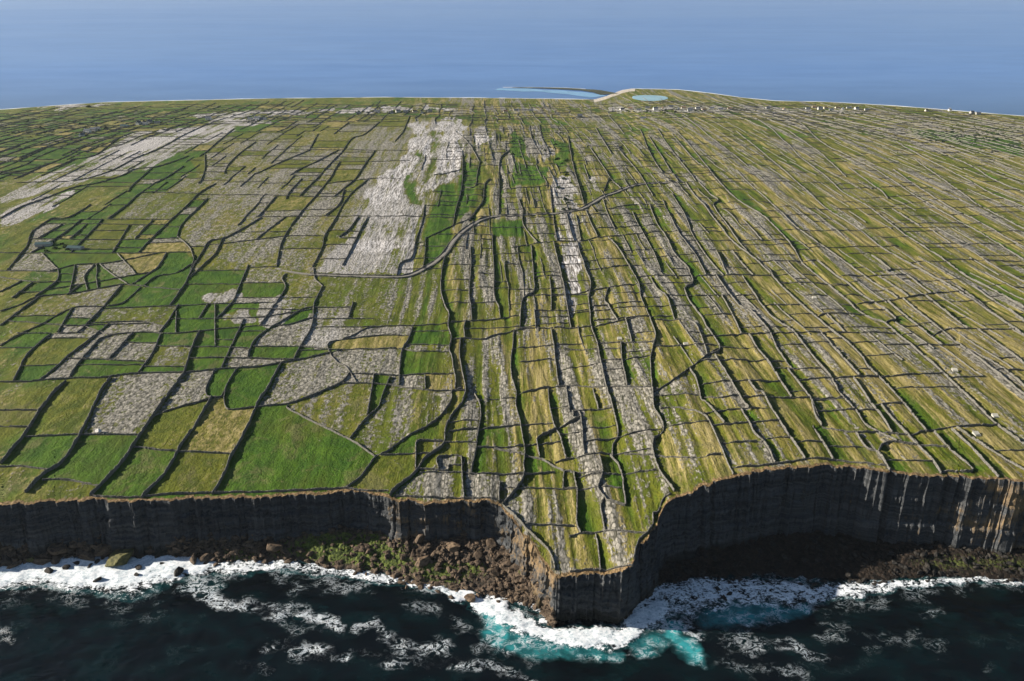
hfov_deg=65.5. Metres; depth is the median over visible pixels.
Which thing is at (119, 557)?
boulder
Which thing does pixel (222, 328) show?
dry stone wall
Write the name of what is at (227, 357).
dry stone wall
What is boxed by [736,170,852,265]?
dry stone wall
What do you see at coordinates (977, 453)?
dry stone wall
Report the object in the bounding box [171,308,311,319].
dry stone wall
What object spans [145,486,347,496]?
dry stone wall
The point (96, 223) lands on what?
dry stone wall
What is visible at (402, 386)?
dry stone wall
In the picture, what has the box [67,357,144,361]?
dry stone wall
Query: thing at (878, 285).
dry stone wall
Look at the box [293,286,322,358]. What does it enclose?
dry stone wall
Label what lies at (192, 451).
dry stone wall
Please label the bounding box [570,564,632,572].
dry stone wall
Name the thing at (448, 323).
dry stone wall
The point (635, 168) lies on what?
dry stone wall
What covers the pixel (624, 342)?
dry stone wall
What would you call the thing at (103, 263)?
dry stone wall
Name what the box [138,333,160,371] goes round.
dry stone wall
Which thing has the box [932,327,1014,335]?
dry stone wall
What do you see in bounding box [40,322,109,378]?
dry stone wall
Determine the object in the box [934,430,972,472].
dry stone wall
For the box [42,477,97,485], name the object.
dry stone wall
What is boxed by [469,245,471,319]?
dry stone wall
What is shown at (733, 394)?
dry stone wall
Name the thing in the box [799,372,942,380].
dry stone wall
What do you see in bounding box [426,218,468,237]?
dry stone wall
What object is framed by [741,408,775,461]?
dry stone wall
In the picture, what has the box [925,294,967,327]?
dry stone wall
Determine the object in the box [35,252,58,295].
dry stone wall
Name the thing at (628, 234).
dry stone wall
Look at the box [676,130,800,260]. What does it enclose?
dry stone wall
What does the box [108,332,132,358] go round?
dry stone wall
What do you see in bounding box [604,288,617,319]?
dry stone wall
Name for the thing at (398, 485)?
dry stone wall
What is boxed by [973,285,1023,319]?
dry stone wall
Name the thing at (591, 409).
dry stone wall
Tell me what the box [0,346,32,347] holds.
dry stone wall
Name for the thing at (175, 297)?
dry stone wall
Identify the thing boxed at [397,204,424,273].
dry stone wall
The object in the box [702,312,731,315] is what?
dry stone wall
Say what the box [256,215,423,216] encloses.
dry stone wall
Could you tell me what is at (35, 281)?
dry stone wall
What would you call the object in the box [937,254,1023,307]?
dry stone wall
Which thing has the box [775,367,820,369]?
dry stone wall
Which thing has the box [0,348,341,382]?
dry stone wall
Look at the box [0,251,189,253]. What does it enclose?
dry stone wall
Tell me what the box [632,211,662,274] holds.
dry stone wall
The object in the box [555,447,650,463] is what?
dry stone wall
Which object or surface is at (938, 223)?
dry stone wall
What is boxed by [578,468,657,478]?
dry stone wall
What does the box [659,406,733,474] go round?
dry stone wall
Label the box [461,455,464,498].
dry stone wall
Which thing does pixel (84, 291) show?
dry stone wall
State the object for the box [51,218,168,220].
dry stone wall
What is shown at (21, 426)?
dry stone wall
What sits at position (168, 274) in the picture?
dry stone wall
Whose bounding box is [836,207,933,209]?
dry stone wall
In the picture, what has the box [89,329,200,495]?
dry stone wall
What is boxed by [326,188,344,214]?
dry stone wall
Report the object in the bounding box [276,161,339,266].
dry stone wall
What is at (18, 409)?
dry stone wall
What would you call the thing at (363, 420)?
dry stone wall
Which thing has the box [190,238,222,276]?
dry stone wall
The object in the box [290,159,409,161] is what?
dry stone wall
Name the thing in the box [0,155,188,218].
dry stone wall
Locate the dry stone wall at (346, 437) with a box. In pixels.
[286,404,374,455]
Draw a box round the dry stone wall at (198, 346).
[157,345,248,348]
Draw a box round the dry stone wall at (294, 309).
[230,306,350,309]
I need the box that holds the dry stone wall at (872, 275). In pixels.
[840,273,905,276]
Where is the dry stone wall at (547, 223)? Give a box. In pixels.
[524,223,567,224]
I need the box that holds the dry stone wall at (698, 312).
[649,204,719,354]
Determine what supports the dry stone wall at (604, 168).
on the land
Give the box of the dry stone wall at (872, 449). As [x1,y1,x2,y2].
[855,431,890,470]
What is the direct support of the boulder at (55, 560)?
on the rock shelf at (335, 554)
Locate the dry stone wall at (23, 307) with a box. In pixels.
[0,296,38,325]
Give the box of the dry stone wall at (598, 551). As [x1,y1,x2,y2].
[595,533,600,571]
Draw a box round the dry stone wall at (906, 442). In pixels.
[878,440,946,449]
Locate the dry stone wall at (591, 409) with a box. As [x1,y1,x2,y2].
[573,406,611,410]
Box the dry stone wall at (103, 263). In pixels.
[50,253,156,270]
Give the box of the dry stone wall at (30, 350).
[13,333,50,380]
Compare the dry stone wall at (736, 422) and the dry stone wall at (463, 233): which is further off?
the dry stone wall at (463, 233)
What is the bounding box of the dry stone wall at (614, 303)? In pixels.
[591,301,640,306]
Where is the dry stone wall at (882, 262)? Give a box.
[871,254,893,273]
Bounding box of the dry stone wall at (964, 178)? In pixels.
[896,141,1023,206]
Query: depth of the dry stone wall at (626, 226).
1062.99 m
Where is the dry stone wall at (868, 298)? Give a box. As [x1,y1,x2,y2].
[817,259,895,322]
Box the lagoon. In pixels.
[632,95,667,100]
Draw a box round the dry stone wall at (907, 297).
[854,290,964,304]
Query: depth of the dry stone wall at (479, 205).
1143.81 m
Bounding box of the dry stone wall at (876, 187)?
[842,185,914,188]
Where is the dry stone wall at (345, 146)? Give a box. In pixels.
[320,121,379,174]
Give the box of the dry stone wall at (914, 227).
[860,226,969,229]
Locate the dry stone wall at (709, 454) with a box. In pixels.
[624,452,720,457]
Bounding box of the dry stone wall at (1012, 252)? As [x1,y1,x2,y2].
[787,114,1023,259]
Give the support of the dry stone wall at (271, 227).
on the land
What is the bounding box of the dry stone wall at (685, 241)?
[662,199,705,273]
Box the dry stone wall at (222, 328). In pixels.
[85,317,373,334]
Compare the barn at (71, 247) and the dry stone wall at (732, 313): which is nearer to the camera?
the dry stone wall at (732, 313)
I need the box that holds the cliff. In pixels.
[0,464,1023,623]
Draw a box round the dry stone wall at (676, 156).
[657,128,695,180]
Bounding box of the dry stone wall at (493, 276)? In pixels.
[492,233,500,318]
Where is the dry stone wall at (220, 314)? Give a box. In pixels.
[215,264,248,319]
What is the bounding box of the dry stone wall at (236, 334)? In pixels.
[221,318,243,366]
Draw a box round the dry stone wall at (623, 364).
[620,342,627,384]
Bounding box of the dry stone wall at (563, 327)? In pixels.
[520,317,635,328]
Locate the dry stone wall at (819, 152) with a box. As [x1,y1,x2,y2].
[790,131,845,176]
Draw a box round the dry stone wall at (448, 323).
[440,256,455,388]
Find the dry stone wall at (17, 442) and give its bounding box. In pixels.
[0,380,66,463]
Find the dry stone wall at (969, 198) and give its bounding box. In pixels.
[915,159,1023,228]
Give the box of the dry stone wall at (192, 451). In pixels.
[133,446,229,453]
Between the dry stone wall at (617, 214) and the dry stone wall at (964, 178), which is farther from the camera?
the dry stone wall at (964, 178)
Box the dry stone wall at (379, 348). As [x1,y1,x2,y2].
[300,347,448,352]
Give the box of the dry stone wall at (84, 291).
[0,283,178,311]
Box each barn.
[34,241,52,246]
[66,245,84,249]
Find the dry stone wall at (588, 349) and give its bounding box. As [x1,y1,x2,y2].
[558,347,619,350]
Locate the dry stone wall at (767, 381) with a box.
[702,379,779,384]
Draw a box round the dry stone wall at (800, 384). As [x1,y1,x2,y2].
[787,367,819,418]
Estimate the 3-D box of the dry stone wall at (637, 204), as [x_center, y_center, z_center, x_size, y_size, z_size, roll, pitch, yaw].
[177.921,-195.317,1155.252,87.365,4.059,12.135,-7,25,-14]
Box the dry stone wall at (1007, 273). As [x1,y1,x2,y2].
[985,259,1023,281]
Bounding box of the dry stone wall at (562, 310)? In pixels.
[536,309,587,312]
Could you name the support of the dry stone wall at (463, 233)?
on the land
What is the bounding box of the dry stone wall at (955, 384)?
[801,261,1023,443]
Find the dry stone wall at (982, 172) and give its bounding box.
[940,152,1023,191]
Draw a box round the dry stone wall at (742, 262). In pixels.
[732,250,752,274]
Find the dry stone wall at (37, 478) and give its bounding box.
[24,375,110,492]
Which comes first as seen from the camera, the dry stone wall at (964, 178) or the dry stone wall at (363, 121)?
the dry stone wall at (964, 178)
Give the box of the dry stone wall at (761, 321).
[714,272,791,367]
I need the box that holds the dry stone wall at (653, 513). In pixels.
[633,492,670,559]
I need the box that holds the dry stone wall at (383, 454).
[381,452,428,455]
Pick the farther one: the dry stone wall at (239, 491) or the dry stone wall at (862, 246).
the dry stone wall at (862, 246)
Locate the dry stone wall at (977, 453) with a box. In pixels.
[951,427,999,476]
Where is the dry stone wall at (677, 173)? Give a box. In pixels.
[643,172,711,173]
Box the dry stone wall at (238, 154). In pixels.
[224,141,255,172]
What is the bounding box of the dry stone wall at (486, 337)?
[453,328,522,339]
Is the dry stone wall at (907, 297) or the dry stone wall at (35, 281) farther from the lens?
the dry stone wall at (35, 281)
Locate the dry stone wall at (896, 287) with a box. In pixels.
[880,276,908,295]
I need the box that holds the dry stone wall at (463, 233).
[439,233,491,234]
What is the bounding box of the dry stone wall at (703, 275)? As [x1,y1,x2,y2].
[636,273,771,277]
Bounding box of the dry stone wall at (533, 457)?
[494,447,563,471]
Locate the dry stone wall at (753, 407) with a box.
[704,406,768,413]
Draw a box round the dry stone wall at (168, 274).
[143,263,191,286]
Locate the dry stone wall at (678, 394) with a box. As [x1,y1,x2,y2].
[656,392,698,395]
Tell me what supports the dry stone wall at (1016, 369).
on the land
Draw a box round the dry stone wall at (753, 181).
[680,180,830,183]
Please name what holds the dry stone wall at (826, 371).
on the land
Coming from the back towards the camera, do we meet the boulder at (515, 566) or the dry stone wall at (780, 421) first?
the dry stone wall at (780, 421)
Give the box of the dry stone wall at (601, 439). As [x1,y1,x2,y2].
[585,428,659,442]
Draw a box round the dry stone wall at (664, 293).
[650,276,674,318]
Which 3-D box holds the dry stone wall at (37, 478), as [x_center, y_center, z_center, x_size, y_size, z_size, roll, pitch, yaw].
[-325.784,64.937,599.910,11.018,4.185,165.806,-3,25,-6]
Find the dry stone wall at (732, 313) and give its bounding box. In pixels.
[721,295,741,332]
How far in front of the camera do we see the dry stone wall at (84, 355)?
716.75 m
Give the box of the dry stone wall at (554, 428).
[536,415,579,457]
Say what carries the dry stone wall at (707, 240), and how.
on the land
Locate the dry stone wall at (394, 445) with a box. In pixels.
[346,387,462,486]
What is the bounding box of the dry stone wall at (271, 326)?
[247,309,299,356]
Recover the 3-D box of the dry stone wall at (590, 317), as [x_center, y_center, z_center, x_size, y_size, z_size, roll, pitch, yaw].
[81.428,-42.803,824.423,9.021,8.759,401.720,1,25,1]
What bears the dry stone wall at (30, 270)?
on the land
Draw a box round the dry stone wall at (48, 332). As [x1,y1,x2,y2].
[17,331,82,333]
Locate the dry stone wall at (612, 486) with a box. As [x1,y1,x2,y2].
[563,485,620,490]
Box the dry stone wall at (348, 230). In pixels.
[339,216,358,238]
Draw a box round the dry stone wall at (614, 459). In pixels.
[610,454,626,505]
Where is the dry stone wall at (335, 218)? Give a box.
[312,179,367,266]
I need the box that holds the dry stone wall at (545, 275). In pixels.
[534,274,559,277]
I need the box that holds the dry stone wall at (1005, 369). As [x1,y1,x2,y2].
[966,347,1023,386]
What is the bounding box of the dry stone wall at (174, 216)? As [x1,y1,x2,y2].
[138,183,215,251]
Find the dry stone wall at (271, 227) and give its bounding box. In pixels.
[256,216,285,238]
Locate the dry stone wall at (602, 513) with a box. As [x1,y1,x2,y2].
[600,496,604,529]
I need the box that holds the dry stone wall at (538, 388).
[519,384,657,394]
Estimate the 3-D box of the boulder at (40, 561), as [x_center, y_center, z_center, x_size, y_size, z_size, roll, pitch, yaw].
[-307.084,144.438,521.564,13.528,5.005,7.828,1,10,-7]
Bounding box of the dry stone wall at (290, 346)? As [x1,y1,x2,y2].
[253,345,328,348]
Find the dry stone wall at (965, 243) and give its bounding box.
[916,242,1015,244]
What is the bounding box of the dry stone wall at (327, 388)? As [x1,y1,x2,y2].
[223,371,349,409]
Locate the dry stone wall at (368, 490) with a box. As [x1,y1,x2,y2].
[343,486,388,491]
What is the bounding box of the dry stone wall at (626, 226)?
[596,224,656,228]
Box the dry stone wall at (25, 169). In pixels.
[0,163,50,174]
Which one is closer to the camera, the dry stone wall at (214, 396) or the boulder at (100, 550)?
the boulder at (100, 550)
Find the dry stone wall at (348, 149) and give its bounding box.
[294,149,407,150]
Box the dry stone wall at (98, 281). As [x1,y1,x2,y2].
[47,272,148,289]
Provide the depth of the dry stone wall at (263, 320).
826.91 m
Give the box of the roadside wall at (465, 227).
[310,180,673,275]
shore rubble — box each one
[0,524,556,627]
[630,529,1023,614]
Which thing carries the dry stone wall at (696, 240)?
on the land
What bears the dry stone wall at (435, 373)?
on the land
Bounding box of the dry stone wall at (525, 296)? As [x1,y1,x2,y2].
[519,245,534,327]
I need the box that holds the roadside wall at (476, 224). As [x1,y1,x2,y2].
[307,181,675,278]
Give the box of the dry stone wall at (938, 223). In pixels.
[892,222,980,224]
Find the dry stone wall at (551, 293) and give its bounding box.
[549,277,551,309]
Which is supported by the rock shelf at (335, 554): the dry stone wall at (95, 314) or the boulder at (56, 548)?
the boulder at (56, 548)
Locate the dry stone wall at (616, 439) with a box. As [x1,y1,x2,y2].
[606,385,618,454]
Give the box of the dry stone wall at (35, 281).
[0,276,70,282]
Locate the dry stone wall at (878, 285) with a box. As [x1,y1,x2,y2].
[841,257,897,297]
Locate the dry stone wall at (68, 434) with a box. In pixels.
[25,433,137,436]
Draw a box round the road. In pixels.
[281,181,679,276]
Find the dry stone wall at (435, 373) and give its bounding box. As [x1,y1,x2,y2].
[350,372,452,376]
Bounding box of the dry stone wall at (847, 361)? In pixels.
[820,330,859,374]
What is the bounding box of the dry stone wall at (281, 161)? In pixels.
[256,149,309,173]
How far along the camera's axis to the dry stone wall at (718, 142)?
1580.15 m
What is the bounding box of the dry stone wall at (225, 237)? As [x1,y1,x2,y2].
[195,216,261,263]
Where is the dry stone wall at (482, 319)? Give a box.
[451,315,517,322]
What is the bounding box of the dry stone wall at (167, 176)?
[151,166,183,184]
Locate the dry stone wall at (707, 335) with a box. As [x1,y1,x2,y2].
[703,330,895,336]
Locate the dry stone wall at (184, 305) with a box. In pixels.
[105,301,273,308]
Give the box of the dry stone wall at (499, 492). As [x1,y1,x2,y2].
[498,479,500,502]
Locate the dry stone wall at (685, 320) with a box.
[656,318,706,353]
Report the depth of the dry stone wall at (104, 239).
1013.22 m
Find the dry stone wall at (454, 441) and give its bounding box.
[431,440,477,443]
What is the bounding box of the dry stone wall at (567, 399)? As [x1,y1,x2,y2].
[566,385,570,411]
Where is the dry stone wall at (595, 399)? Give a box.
[592,388,598,408]
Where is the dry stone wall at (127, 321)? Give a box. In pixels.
[90,320,162,325]
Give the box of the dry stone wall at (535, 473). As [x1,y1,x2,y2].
[519,471,554,475]
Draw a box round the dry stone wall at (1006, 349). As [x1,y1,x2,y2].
[977,328,1023,363]
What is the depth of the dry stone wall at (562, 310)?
802.52 m
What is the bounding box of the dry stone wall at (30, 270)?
[0,270,56,271]
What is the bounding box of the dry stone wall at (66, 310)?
[0,286,140,345]
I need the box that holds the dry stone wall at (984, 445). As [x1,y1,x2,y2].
[956,426,1023,469]
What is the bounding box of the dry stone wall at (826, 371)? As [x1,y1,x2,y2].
[742,275,896,439]
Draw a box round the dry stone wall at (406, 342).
[398,326,412,384]
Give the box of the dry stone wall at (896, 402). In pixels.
[875,401,902,405]
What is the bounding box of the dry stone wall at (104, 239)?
[28,237,178,239]
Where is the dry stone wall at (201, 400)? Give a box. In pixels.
[154,397,209,415]
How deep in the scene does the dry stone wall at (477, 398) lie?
592.07 m
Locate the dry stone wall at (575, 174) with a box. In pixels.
[568,139,583,203]
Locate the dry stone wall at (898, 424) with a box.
[881,403,916,442]
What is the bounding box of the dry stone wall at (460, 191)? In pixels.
[453,155,462,224]
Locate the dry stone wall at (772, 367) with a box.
[749,333,791,396]
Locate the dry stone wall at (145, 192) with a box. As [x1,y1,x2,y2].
[108,191,196,217]
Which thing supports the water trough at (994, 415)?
on the land
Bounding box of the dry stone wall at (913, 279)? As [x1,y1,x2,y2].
[900,270,930,292]
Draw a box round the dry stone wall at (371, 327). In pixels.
[327,322,447,381]
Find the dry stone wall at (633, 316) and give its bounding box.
[593,315,671,320]
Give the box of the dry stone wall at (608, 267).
[586,264,628,269]
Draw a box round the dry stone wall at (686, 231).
[644,230,721,231]
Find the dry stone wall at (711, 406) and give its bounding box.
[689,367,724,422]
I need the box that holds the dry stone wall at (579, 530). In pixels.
[573,471,580,531]
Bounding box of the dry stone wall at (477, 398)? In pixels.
[471,393,481,471]
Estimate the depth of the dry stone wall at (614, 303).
811.58 m
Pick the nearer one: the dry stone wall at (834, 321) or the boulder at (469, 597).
the boulder at (469, 597)
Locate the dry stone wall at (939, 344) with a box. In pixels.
[915,343,959,346]
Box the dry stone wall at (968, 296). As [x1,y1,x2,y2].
[895,254,1023,334]
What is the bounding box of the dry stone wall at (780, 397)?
[743,394,842,399]
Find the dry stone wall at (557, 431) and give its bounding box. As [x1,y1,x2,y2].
[548,388,566,457]
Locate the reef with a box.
[512,87,616,94]
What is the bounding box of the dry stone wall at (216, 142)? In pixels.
[199,128,233,156]
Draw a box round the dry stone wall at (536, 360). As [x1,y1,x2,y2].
[520,358,551,361]
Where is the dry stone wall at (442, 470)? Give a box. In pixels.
[420,454,464,471]
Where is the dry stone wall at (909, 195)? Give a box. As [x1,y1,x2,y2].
[890,195,929,196]
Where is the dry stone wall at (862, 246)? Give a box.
[827,245,898,247]
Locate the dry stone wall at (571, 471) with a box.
[562,469,601,488]
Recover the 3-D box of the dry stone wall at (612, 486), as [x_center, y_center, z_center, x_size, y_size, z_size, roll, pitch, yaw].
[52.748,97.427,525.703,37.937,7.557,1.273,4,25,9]
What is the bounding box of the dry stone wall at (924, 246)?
[758,119,936,254]
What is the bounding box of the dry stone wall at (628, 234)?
[596,231,657,237]
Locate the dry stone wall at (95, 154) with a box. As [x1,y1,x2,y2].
[70,138,117,159]
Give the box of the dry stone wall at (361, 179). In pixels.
[328,178,399,183]
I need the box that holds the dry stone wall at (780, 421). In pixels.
[748,379,805,457]
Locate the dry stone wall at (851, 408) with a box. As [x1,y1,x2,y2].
[817,407,875,411]
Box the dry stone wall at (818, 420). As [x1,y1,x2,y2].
[811,401,821,425]
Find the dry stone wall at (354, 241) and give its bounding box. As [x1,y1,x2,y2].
[342,216,367,265]
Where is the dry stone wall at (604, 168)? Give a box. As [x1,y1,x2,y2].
[590,147,620,187]
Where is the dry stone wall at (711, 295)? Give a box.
[667,294,753,296]
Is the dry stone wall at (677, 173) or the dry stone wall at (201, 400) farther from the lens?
the dry stone wall at (677, 173)
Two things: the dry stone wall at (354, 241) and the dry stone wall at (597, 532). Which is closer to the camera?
the dry stone wall at (597, 532)
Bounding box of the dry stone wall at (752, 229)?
[742,218,761,239]
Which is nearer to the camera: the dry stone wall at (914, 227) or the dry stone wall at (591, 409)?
the dry stone wall at (591, 409)
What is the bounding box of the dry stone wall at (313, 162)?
[289,150,337,175]
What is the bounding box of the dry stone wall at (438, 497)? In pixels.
[395,494,503,501]
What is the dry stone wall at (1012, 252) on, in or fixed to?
on the land
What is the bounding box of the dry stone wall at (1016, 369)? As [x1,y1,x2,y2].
[996,368,1023,370]
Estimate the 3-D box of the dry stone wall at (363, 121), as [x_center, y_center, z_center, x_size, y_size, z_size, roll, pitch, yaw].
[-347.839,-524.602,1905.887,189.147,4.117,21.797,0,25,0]
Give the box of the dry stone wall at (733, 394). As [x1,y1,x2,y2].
[704,393,736,398]
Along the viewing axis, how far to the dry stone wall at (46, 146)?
1534.09 m
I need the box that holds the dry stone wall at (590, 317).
[576,241,606,388]
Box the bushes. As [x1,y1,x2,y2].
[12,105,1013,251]
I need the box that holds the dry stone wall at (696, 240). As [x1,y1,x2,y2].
[672,194,723,274]
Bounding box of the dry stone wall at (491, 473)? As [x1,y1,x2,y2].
[419,470,526,475]
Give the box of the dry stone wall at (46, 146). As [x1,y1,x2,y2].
[19,137,79,157]
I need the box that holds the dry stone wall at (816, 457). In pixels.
[733,456,885,467]
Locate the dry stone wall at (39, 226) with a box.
[7,204,90,269]
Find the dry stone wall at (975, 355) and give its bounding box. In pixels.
[902,297,1023,394]
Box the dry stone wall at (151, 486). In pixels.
[140,395,211,498]
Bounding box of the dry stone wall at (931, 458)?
[911,435,941,473]
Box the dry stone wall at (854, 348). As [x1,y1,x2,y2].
[686,182,926,431]
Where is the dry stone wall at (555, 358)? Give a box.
[551,328,559,384]
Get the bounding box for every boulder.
[0,555,12,566]
[31,557,52,564]
[44,567,52,573]
[47,542,66,554]
[51,554,61,564]
[62,564,70,569]
[80,549,94,560]
[89,544,111,553]
[94,543,110,555]
[105,548,133,566]
[174,566,183,576]
[190,553,196,564]
[266,541,282,551]
[415,533,424,543]
[415,555,430,566]
[446,542,460,551]
[464,593,474,601]
[475,548,481,559]
[486,537,497,547]
[489,566,500,575]
[501,560,511,566]
[511,563,518,569]
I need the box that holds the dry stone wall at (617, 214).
[588,212,647,214]
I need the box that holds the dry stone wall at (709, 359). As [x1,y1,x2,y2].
[701,358,784,361]
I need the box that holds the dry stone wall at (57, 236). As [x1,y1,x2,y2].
[31,219,80,252]
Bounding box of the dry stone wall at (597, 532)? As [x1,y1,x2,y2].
[569,529,648,536]
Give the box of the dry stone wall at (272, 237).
[223,235,322,243]
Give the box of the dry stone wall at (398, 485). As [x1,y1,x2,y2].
[389,337,465,495]
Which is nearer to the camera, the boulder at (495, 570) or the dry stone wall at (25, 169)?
the boulder at (495, 570)
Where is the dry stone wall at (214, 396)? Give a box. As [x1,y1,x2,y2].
[205,367,237,397]
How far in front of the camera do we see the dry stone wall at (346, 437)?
596.96 m
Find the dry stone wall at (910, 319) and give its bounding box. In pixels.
[887,300,942,343]
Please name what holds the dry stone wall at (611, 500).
on the land
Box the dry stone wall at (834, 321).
[827,313,844,331]
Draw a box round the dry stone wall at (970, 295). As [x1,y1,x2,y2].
[956,285,992,311]
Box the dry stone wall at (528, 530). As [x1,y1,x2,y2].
[503,505,554,569]
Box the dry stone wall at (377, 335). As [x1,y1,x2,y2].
[346,334,408,338]
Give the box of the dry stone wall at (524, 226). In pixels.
[518,198,536,241]
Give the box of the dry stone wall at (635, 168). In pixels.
[619,145,652,195]
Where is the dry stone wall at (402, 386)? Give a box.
[342,382,464,391]
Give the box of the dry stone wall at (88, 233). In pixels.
[71,219,102,251]
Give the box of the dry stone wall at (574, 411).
[572,410,584,453]
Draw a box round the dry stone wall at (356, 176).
[334,150,374,195]
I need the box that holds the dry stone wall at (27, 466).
[0,465,46,469]
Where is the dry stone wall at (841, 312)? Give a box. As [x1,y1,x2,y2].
[817,312,864,316]
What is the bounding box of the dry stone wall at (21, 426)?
[0,425,27,427]
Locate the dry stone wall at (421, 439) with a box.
[415,438,442,468]
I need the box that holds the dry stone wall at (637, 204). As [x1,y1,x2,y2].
[608,203,663,208]
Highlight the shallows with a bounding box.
[496,88,606,97]
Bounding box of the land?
[0,89,1023,578]
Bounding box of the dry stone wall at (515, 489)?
[502,329,525,504]
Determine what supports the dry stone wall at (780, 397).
on the land
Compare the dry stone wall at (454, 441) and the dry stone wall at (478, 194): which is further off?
the dry stone wall at (478, 194)
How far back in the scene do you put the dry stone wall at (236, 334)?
737.62 m
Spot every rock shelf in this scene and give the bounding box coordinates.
[0,526,553,615]
[629,530,1023,615]
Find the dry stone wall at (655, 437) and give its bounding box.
[608,236,674,491]
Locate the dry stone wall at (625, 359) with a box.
[602,355,649,360]
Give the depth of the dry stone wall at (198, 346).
728.25 m
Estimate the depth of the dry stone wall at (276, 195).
1200.71 m
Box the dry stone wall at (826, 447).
[813,425,833,458]
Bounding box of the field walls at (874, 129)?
[0,91,1023,526]
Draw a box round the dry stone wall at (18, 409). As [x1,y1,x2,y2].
[0,408,37,410]
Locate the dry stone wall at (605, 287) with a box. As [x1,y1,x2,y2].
[575,283,636,293]
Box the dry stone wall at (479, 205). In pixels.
[468,178,489,221]
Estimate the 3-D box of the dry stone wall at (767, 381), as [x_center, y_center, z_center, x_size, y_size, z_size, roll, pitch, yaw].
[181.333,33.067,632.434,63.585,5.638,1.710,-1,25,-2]
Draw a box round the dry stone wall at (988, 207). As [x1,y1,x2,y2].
[952,206,1022,207]
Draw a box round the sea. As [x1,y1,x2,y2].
[0,0,1023,680]
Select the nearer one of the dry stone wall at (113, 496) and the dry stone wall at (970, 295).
the dry stone wall at (113, 496)
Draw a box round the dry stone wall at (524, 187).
[500,185,548,190]
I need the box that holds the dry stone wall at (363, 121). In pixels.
[326,121,400,121]
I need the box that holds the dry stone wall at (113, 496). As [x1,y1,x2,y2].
[92,494,139,498]
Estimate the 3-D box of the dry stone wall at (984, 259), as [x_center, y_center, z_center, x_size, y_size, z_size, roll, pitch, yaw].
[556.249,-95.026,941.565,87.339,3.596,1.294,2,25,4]
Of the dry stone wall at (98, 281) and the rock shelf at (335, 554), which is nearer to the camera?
the rock shelf at (335, 554)
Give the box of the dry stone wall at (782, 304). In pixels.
[764,303,799,305]
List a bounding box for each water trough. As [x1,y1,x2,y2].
[972,431,980,435]
[991,413,999,417]
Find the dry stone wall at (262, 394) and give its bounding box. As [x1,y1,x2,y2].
[211,362,281,494]
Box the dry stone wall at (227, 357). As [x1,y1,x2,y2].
[190,356,294,359]
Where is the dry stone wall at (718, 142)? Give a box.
[682,115,748,167]
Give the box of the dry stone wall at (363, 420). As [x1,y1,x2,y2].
[349,376,389,438]
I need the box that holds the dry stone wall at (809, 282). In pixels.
[781,281,841,284]
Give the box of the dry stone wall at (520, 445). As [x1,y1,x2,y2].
[478,444,522,448]
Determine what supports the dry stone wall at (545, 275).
on the land
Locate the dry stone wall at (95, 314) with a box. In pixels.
[76,284,121,332]
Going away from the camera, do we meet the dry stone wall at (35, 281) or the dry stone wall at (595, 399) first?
the dry stone wall at (595, 399)
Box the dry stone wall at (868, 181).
[848,167,887,198]
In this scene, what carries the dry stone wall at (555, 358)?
on the land
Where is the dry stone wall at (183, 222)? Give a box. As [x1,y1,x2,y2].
[177,197,207,269]
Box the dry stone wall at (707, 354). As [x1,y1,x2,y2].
[654,348,718,391]
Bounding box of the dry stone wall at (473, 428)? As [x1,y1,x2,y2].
[448,423,521,431]
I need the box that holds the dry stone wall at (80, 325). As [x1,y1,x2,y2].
[8,320,148,325]
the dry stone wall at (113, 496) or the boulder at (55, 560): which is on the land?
the dry stone wall at (113, 496)
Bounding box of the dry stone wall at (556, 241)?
[512,236,599,247]
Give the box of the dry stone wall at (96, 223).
[45,223,146,224]
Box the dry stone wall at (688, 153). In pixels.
[672,134,703,166]
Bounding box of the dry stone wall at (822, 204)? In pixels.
[737,131,894,254]
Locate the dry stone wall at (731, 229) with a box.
[699,182,770,273]
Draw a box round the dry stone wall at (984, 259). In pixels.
[945,258,1020,261]
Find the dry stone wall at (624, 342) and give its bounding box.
[595,340,653,344]
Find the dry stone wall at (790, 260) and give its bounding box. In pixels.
[761,259,815,261]
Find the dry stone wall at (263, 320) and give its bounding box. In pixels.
[260,273,285,324]
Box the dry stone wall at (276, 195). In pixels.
[200,194,347,196]
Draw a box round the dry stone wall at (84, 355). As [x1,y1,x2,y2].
[68,334,111,376]
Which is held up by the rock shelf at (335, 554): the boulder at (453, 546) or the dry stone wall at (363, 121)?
the boulder at (453, 546)
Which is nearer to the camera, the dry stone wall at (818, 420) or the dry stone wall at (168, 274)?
the dry stone wall at (818, 420)
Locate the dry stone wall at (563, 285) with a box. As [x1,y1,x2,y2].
[553,241,571,327]
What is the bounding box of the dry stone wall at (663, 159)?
[648,135,677,180]
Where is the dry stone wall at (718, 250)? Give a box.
[694,249,741,250]
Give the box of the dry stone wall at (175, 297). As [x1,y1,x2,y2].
[169,260,195,304]
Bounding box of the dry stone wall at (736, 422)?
[712,419,778,425]
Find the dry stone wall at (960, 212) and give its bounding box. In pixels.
[893,169,1023,246]
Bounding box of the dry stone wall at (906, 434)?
[822,423,997,435]
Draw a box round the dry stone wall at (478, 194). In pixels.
[460,194,498,196]
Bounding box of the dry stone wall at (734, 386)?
[714,354,748,407]
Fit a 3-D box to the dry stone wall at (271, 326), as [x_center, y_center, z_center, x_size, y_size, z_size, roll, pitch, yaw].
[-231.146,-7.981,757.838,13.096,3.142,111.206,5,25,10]
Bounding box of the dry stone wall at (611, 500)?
[597,453,624,505]
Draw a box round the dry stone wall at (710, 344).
[654,343,716,346]
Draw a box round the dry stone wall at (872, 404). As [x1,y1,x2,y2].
[853,376,892,431]
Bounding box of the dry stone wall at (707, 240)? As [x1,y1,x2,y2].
[682,239,730,241]
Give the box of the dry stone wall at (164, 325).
[159,303,178,331]
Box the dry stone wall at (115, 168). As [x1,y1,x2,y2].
[16,124,205,182]

